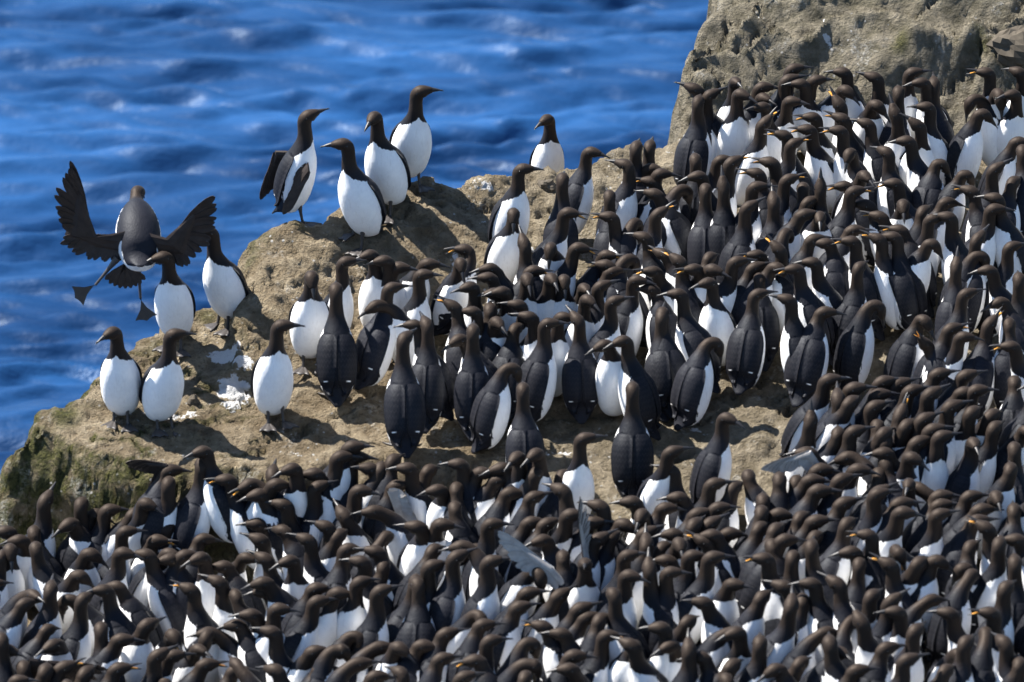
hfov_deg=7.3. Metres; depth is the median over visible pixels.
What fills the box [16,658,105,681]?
murre
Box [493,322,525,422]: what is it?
murre
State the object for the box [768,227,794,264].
murre
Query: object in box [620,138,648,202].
murre
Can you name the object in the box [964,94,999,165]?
murre
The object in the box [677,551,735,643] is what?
murre
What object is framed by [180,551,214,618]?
murre
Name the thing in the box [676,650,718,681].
murre
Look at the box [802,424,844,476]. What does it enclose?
murre
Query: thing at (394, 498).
murre
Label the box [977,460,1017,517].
murre
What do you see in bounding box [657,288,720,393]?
murre
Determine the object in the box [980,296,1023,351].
murre
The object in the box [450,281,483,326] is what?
murre
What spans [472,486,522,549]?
murre
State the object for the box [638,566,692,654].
murre
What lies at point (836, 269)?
murre
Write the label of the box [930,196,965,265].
murre
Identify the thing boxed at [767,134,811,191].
murre
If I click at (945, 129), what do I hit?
murre
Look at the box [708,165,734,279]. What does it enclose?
murre
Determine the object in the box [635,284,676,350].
murre
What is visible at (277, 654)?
murre
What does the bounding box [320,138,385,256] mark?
murre
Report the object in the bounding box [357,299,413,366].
murre
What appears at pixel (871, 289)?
murre
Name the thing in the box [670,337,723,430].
murre
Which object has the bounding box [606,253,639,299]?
murre
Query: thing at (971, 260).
murre
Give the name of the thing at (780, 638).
murre
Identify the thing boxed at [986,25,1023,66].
stone
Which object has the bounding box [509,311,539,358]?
murre
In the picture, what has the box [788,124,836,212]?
murre
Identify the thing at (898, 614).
murre
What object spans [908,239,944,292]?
murre
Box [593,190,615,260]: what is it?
murre
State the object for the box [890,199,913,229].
murre
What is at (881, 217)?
murre
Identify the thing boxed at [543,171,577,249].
murre
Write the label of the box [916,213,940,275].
murre
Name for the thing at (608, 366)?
murre
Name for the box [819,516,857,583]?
murre
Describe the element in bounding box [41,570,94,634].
murre
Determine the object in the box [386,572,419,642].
murre
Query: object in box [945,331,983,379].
murre
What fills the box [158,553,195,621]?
murre
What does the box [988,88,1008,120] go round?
murre
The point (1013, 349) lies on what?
murre
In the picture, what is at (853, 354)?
murre
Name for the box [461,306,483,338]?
murre
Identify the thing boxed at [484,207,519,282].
murre
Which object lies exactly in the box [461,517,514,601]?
murre
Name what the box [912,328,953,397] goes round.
murre
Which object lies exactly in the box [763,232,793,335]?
murre
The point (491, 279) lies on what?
murre
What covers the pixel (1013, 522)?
murre
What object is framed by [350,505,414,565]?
murre
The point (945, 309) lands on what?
murre
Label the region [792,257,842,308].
murre
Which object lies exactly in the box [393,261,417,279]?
murre
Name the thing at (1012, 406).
murre
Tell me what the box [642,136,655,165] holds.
murre
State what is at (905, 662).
murre
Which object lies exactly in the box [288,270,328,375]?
murre
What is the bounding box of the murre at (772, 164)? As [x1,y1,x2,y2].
[750,156,796,213]
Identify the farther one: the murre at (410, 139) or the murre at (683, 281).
the murre at (410, 139)
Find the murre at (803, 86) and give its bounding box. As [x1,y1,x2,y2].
[781,79,825,156]
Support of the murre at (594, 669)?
on the rocky ledge
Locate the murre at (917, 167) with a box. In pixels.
[886,135,928,190]
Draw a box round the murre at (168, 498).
[161,476,176,547]
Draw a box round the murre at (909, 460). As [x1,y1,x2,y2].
[896,451,929,506]
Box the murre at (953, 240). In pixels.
[927,211,968,283]
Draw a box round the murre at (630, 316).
[617,275,655,355]
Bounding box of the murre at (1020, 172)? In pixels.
[1015,144,1023,235]
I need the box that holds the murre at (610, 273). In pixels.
[590,266,633,301]
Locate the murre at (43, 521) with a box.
[25,481,55,557]
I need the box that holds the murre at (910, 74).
[902,67,931,138]
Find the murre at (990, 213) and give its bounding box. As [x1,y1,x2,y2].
[964,203,1015,281]
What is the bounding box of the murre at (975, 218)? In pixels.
[950,184,997,268]
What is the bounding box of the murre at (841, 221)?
[827,185,874,241]
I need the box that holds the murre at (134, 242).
[54,161,216,320]
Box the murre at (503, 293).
[481,286,516,333]
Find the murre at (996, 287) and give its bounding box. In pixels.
[967,264,1011,334]
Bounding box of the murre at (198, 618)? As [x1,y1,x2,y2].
[170,580,221,647]
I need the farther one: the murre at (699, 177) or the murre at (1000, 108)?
the murre at (1000, 108)
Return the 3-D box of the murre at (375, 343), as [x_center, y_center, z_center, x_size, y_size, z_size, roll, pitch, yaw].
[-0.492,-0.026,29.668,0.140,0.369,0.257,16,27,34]
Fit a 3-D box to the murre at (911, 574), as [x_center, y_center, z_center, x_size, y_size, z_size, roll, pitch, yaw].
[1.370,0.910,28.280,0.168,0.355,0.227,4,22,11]
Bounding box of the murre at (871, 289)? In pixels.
[831,236,885,340]
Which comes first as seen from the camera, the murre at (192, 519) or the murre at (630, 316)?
the murre at (192, 519)
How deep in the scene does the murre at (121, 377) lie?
29.46 m
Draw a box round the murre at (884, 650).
[858,641,905,681]
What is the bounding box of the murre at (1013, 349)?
[989,341,1023,399]
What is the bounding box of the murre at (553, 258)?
[538,242,564,279]
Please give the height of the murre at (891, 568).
0.394 m
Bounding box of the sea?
[0,0,708,472]
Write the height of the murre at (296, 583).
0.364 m
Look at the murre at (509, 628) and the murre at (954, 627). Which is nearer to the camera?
the murre at (954, 627)
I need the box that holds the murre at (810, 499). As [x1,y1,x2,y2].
[785,483,842,528]
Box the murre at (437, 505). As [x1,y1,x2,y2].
[416,484,448,527]
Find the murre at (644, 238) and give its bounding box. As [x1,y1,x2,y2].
[624,231,665,309]
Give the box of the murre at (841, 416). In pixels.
[816,395,861,449]
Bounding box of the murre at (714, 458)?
[689,412,744,504]
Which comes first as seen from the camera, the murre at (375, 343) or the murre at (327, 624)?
the murre at (327, 624)
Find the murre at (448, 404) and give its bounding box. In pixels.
[393,319,453,420]
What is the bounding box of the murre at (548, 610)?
[521,584,576,658]
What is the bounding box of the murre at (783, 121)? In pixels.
[774,96,809,153]
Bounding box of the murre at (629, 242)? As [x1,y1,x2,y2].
[611,217,643,278]
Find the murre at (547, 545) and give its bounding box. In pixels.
[525,534,571,602]
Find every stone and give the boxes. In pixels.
[187,394,199,405]
[537,179,555,191]
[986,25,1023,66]
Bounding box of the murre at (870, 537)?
[846,529,885,620]
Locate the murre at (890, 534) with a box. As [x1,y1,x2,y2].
[862,506,926,556]
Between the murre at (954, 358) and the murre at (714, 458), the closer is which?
the murre at (714, 458)
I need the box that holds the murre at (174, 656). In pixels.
[162,649,195,681]
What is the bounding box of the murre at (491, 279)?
[466,272,500,302]
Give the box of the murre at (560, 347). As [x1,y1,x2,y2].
[550,311,570,396]
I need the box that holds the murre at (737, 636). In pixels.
[714,626,751,675]
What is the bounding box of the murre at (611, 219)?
[588,211,633,276]
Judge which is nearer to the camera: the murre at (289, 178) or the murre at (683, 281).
the murre at (683, 281)
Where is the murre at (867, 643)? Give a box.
[849,602,893,664]
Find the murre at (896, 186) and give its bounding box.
[874,178,938,276]
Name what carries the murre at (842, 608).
on the rocky ledge
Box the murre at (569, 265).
[554,242,600,296]
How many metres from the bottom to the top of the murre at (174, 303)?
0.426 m
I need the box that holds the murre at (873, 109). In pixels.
[852,99,890,144]
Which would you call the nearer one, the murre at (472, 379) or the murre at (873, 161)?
the murre at (472, 379)
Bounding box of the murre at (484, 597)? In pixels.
[460,554,509,637]
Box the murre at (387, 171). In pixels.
[364,111,410,224]
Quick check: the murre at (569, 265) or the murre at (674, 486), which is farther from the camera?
the murre at (569, 265)
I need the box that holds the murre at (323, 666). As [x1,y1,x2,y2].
[301,643,350,681]
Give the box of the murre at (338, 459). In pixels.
[322,450,361,502]
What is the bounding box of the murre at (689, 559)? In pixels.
[674,549,703,601]
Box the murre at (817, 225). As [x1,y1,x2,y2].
[800,211,831,258]
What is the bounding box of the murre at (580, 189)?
[568,146,609,233]
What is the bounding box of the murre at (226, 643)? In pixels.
[186,626,239,681]
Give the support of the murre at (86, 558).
on the rocky ledge
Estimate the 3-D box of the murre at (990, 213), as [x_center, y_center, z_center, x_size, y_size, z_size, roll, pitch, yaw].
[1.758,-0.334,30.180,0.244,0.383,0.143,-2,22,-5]
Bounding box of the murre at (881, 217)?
[861,211,891,258]
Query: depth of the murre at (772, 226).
30.12 m
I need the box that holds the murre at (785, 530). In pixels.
[780,487,841,532]
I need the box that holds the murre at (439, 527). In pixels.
[427,517,464,559]
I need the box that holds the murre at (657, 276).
[633,266,674,307]
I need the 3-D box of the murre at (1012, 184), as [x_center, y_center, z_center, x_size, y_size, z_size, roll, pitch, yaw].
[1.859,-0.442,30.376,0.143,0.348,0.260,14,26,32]
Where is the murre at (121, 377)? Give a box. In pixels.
[95,326,142,433]
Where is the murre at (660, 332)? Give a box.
[644,301,670,422]
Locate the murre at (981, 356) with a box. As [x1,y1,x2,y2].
[962,306,1003,419]
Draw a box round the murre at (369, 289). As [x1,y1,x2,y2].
[356,249,382,326]
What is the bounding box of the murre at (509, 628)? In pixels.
[491,600,541,673]
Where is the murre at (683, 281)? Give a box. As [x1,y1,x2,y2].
[661,246,702,322]
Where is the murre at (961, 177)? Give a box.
[935,170,975,229]
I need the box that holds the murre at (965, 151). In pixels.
[944,108,997,186]
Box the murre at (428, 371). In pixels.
[412,311,444,433]
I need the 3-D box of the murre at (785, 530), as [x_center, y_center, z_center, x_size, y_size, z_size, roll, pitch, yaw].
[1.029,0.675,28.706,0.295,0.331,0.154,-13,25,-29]
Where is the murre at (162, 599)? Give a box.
[134,548,185,645]
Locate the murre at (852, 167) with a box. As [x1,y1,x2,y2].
[843,148,878,205]
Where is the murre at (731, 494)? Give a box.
[717,480,742,547]
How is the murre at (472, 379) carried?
on the rocky ledge
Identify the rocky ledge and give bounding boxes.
[0,0,1023,681]
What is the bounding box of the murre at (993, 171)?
[961,157,1013,242]
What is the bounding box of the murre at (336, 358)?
[316,280,356,407]
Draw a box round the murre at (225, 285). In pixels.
[203,228,248,336]
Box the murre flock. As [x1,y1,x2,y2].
[0,63,1023,681]
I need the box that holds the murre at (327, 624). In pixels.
[318,586,349,646]
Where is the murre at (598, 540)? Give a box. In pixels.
[570,528,618,587]
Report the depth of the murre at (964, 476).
28.85 m
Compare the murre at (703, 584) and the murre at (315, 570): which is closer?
the murre at (703, 584)
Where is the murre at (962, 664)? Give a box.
[949,632,976,681]
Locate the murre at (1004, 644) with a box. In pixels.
[990,631,1023,681]
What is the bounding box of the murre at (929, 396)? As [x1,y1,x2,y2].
[915,383,950,422]
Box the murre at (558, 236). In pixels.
[532,207,588,264]
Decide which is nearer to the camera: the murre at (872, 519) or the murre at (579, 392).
the murre at (872, 519)
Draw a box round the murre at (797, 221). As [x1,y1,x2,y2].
[763,208,826,258]
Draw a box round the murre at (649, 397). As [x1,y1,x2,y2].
[603,335,660,440]
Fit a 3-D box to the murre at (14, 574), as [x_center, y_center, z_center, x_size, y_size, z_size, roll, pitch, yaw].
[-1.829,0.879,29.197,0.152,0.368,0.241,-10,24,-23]
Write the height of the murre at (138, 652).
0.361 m
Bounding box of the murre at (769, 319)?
[753,272,779,371]
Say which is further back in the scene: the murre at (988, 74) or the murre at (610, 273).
the murre at (988, 74)
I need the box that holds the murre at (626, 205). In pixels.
[592,159,637,257]
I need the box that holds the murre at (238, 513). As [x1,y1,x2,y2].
[203,473,256,569]
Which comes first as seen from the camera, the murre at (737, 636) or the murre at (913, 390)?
the murre at (737, 636)
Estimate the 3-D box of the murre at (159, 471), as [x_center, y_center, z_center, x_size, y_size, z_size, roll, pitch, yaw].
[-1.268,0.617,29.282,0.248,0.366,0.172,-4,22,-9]
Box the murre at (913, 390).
[881,384,931,426]
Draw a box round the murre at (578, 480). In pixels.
[562,432,607,516]
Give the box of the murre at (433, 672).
[418,652,465,681]
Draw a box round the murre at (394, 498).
[363,479,416,558]
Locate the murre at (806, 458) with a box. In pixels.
[761,446,835,485]
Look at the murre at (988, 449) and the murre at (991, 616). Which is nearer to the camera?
the murre at (991, 616)
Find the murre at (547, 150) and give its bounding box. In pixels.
[529,114,563,172]
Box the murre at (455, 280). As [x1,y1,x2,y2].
[430,257,467,324]
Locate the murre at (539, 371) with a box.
[515,318,569,421]
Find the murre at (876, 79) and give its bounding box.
[854,71,889,123]
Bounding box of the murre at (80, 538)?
[51,517,91,554]
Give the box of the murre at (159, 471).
[126,459,192,548]
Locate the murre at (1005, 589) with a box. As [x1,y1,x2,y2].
[974,579,1016,644]
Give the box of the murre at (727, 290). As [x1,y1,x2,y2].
[703,256,757,312]
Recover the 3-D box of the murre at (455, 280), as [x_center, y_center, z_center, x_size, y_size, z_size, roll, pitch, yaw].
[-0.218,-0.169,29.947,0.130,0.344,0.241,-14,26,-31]
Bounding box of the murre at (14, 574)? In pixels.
[3,543,24,598]
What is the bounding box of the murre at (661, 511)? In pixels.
[650,501,686,550]
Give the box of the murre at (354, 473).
[333,451,377,522]
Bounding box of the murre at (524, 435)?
[505,381,544,471]
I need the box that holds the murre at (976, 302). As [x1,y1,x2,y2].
[968,224,989,332]
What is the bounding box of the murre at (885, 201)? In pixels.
[870,146,912,218]
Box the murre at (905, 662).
[890,653,928,681]
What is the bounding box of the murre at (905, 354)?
[883,314,935,388]
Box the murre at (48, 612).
[20,573,61,647]
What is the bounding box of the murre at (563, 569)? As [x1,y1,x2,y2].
[548,548,574,622]
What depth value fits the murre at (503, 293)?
29.65 m
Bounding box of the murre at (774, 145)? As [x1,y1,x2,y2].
[744,102,781,179]
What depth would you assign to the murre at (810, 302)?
29.71 m
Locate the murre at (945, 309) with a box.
[935,246,969,334]
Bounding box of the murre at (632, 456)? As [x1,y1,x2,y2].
[611,379,653,497]
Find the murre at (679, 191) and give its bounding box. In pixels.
[643,184,692,246]
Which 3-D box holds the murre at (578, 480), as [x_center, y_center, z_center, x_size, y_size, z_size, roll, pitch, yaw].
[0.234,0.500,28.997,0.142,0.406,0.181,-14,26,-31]
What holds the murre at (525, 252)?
on the rocky ledge
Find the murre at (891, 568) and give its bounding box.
[868,552,927,659]
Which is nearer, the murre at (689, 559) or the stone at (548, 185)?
the murre at (689, 559)
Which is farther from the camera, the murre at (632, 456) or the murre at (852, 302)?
the murre at (852, 302)
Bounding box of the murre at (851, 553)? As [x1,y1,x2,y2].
[827,545,882,595]
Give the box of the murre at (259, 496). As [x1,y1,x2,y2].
[236,488,277,530]
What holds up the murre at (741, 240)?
on the rocky ledge
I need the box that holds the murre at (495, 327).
[487,316,507,347]
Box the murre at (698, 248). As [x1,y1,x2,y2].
[687,183,714,278]
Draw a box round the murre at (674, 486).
[650,464,693,529]
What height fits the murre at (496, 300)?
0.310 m
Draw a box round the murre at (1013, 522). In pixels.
[998,500,1023,558]
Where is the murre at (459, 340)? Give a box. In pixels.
[441,333,507,426]
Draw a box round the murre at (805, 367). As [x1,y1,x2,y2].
[784,306,846,407]
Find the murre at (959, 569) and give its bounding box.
[950,562,980,591]
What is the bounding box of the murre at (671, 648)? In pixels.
[650,639,681,681]
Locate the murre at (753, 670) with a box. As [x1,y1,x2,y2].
[734,631,767,681]
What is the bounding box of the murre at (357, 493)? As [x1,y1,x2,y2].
[318,484,382,551]
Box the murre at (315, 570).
[285,532,328,583]
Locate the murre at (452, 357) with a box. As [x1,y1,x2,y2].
[434,294,481,383]
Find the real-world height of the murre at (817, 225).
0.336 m
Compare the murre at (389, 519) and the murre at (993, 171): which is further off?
the murre at (993, 171)
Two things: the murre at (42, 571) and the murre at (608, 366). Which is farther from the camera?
the murre at (608, 366)
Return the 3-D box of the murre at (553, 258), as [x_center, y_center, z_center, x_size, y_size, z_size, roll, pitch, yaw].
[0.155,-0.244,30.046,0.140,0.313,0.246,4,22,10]
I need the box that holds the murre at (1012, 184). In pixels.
[1002,176,1021,229]
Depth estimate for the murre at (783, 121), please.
30.76 m
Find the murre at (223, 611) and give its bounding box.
[198,573,235,638]
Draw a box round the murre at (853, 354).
[833,300,885,389]
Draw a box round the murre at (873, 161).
[850,118,899,181]
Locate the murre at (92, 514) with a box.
[87,508,115,530]
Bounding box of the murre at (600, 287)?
[590,279,619,332]
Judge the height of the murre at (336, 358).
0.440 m
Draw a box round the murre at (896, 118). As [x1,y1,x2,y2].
[883,93,905,166]
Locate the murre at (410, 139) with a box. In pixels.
[389,85,442,193]
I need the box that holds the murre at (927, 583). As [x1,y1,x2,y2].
[911,554,953,636]
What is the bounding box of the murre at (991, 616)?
[967,606,1016,671]
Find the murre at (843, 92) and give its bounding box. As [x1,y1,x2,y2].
[817,85,859,141]
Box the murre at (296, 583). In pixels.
[269,554,309,599]
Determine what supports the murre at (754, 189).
on the rocky ledge
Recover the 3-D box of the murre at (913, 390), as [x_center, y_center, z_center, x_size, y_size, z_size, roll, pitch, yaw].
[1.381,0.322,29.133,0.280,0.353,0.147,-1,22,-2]
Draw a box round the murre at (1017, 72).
[1001,66,1023,115]
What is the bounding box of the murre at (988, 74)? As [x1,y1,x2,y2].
[967,67,995,109]
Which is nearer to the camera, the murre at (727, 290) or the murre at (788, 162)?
the murre at (727, 290)
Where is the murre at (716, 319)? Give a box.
[689,277,736,365]
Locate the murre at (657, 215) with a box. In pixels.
[636,200,675,291]
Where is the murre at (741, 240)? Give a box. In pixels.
[716,196,766,284]
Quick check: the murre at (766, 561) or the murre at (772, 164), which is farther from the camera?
the murre at (772, 164)
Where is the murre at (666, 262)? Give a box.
[647,245,691,287]
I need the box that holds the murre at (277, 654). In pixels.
[250,625,293,681]
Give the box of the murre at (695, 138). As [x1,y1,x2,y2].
[673,94,711,184]
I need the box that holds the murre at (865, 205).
[855,199,892,258]
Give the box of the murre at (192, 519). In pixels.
[172,458,209,551]
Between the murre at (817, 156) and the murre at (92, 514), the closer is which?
the murre at (92, 514)
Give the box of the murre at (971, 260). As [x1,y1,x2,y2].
[937,250,989,308]
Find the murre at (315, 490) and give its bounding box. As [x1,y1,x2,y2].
[300,480,337,545]
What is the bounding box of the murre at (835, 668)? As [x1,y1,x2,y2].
[822,631,846,681]
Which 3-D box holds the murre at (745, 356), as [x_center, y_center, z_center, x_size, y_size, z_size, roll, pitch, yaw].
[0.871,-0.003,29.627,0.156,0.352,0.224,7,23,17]
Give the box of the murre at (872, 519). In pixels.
[847,487,898,585]
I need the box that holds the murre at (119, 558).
[89,547,144,613]
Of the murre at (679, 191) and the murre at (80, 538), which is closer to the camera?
the murre at (80, 538)
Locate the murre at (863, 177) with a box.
[831,170,874,219]
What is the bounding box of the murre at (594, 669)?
[579,629,628,681]
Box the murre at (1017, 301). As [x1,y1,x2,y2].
[999,270,1023,331]
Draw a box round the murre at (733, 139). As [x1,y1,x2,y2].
[717,88,757,155]
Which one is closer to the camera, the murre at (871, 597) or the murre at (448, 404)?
the murre at (871, 597)
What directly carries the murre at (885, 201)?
on the rocky ledge
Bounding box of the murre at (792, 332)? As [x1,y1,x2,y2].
[766,294,803,371]
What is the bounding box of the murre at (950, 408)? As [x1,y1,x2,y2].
[938,399,972,474]
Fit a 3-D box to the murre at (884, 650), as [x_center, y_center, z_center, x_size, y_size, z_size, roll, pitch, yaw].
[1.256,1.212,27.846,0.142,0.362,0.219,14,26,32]
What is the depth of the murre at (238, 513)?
29.19 m
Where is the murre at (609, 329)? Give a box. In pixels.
[588,295,633,362]
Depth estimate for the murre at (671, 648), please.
27.98 m
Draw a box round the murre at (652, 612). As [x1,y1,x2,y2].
[642,546,677,629]
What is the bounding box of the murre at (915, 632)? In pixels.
[888,620,926,681]
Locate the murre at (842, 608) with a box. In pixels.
[817,571,852,629]
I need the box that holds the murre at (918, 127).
[898,112,933,184]
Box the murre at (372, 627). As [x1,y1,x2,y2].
[350,584,403,672]
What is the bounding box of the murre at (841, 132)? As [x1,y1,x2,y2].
[819,125,867,196]
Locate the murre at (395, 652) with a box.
[373,641,415,672]
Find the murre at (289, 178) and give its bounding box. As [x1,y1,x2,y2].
[259,108,327,229]
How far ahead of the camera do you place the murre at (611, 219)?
30.12 m
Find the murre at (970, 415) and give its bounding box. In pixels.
[955,405,982,468]
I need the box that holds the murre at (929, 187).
[912,159,951,212]
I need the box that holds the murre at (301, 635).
[284,595,337,661]
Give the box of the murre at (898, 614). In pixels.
[873,605,923,665]
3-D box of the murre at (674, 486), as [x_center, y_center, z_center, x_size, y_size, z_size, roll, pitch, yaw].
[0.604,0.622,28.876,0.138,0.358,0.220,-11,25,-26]
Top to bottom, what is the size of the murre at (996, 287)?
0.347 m
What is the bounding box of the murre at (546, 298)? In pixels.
[536,272,558,321]
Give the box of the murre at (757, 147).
[735,106,778,205]
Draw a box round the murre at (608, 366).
[584,339,622,415]
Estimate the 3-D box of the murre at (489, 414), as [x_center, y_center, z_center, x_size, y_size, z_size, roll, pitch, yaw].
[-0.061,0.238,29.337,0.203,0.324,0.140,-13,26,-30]
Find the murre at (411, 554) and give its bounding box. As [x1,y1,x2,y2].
[393,520,428,575]
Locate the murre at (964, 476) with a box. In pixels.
[945,437,980,507]
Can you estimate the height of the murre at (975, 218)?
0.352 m
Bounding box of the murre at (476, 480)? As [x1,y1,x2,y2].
[470,466,491,498]
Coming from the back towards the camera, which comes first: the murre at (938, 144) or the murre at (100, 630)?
the murre at (938, 144)
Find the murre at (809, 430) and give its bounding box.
[783,399,817,492]
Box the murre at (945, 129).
[921,71,954,143]
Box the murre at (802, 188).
[789,182,812,221]
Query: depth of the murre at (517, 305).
29.59 m
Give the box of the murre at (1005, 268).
[977,241,1023,336]
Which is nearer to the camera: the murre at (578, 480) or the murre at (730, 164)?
the murre at (578, 480)
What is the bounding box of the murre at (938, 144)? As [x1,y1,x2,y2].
[906,101,948,185]
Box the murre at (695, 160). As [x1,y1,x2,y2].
[679,151,701,225]
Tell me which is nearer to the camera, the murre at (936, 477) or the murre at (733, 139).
the murre at (936, 477)
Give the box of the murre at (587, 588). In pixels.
[498,497,600,637]
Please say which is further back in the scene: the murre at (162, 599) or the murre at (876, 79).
the murre at (876, 79)
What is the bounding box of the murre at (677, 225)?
[635,188,691,261]
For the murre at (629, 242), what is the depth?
30.13 m
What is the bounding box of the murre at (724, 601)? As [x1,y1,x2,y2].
[711,578,753,625]
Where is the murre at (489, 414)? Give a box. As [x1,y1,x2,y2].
[469,362,521,453]
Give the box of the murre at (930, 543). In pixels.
[910,508,959,556]
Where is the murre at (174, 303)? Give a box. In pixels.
[147,251,195,357]
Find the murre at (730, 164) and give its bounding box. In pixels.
[693,151,751,223]
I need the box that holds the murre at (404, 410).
[382,328,425,458]
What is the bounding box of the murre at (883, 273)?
[860,230,903,329]
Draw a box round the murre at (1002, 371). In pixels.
[993,315,1023,409]
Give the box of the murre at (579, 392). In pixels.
[562,305,597,423]
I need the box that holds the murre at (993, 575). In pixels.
[972,531,1006,625]
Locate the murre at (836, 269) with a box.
[813,238,848,297]
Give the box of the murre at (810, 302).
[773,263,834,366]
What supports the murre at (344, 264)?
on the rocky ledge
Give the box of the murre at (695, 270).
[672,263,702,288]
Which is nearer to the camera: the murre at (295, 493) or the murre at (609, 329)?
the murre at (295, 493)
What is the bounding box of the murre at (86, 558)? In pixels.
[62,547,108,603]
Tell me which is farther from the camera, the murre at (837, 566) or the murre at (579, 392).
the murre at (579, 392)
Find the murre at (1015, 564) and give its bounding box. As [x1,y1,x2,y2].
[1007,549,1023,633]
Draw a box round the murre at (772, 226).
[755,183,781,250]
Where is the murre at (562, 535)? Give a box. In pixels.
[542,508,594,597]
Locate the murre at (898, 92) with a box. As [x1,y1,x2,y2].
[879,84,910,145]
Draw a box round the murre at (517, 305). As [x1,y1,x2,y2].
[497,299,528,342]
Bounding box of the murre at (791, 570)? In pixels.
[764,550,800,635]
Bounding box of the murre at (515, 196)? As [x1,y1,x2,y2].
[488,163,544,241]
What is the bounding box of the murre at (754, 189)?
[735,181,776,242]
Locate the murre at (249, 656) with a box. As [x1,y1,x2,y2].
[217,618,266,681]
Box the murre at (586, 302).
[564,294,600,346]
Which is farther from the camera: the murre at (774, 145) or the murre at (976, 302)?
the murre at (774, 145)
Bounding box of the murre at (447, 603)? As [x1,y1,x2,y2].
[429,547,477,632]
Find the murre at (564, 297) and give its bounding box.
[552,274,576,330]
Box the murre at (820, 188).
[813,167,831,224]
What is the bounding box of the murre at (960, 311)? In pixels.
[933,288,986,360]
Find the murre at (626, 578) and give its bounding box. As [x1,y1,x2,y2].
[599,569,650,628]
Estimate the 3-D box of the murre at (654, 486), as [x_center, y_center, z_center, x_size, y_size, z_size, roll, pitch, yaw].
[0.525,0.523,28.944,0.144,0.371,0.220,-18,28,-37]
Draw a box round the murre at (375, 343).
[355,282,413,389]
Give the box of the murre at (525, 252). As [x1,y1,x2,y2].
[513,225,542,298]
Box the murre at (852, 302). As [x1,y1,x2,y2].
[831,260,868,357]
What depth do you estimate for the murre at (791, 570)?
28.31 m
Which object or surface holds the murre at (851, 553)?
on the rocky ledge
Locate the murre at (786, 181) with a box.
[762,172,807,229]
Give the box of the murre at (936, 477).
[924,430,961,490]
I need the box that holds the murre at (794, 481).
[788,474,801,508]
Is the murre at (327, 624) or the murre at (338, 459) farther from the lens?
the murre at (338, 459)
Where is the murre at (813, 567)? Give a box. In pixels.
[804,535,832,607]
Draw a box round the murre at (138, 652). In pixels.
[118,616,166,681]
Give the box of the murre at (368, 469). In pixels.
[348,462,376,477]
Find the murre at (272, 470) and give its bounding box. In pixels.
[230,458,302,523]
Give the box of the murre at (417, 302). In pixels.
[391,269,443,363]
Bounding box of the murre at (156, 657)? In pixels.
[140,644,178,681]
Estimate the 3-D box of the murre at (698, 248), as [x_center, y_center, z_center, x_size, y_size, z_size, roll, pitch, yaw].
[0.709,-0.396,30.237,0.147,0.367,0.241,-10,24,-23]
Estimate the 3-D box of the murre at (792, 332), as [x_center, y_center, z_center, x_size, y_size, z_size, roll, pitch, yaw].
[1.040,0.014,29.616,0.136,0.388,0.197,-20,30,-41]
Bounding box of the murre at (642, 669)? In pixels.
[610,635,668,681]
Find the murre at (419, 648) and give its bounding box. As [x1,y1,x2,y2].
[384,639,444,681]
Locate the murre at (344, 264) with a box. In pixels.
[324,256,366,328]
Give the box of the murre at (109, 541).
[104,507,133,558]
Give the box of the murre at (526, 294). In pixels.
[516,272,536,313]
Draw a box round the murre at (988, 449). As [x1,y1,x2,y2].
[977,420,1004,502]
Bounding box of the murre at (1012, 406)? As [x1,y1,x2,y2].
[998,375,1023,440]
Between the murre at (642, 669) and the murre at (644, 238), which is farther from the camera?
the murre at (644, 238)
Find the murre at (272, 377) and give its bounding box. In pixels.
[251,319,304,432]
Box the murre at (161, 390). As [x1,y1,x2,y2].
[139,328,196,437]
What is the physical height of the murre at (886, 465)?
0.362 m
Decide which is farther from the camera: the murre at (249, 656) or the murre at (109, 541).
the murre at (109, 541)
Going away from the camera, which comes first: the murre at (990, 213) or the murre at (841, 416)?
the murre at (841, 416)
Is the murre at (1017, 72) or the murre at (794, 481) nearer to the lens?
the murre at (794, 481)
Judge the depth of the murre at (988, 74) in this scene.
30.89 m
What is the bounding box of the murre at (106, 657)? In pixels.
[84,633,145,674]
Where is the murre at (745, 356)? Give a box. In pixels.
[725,288,777,394]
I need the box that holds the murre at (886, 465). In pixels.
[878,459,919,511]
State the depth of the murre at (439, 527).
28.83 m
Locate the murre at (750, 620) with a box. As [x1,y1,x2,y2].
[732,588,773,652]
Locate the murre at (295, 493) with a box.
[271,462,306,517]
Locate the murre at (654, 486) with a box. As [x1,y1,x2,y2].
[637,445,692,514]
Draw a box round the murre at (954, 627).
[927,607,976,656]
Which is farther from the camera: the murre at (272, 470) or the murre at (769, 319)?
the murre at (769, 319)
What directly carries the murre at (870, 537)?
on the rocky ledge
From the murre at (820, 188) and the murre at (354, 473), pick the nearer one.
the murre at (354, 473)
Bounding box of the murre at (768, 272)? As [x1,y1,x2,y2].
[735,262,792,324]
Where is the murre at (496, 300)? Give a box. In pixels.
[477,287,500,313]
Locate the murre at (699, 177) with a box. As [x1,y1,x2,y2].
[678,170,717,214]
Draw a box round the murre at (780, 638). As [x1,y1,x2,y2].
[751,585,798,681]
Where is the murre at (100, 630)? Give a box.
[90,621,125,681]
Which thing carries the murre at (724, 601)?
on the rocky ledge
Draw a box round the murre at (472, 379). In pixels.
[454,320,489,441]
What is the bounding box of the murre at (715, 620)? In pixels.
[680,596,732,655]
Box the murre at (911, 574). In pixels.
[880,555,928,609]
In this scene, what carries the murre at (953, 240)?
on the rocky ledge
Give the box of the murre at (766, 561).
[741,552,783,622]
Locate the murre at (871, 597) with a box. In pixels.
[851,588,882,651]
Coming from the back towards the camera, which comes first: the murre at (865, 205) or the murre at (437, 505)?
the murre at (865, 205)
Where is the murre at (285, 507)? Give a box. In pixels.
[264,498,303,550]
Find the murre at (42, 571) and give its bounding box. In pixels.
[29,541,63,610]
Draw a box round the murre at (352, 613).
[336,576,380,639]
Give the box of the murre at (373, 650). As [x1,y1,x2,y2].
[349,641,390,681]

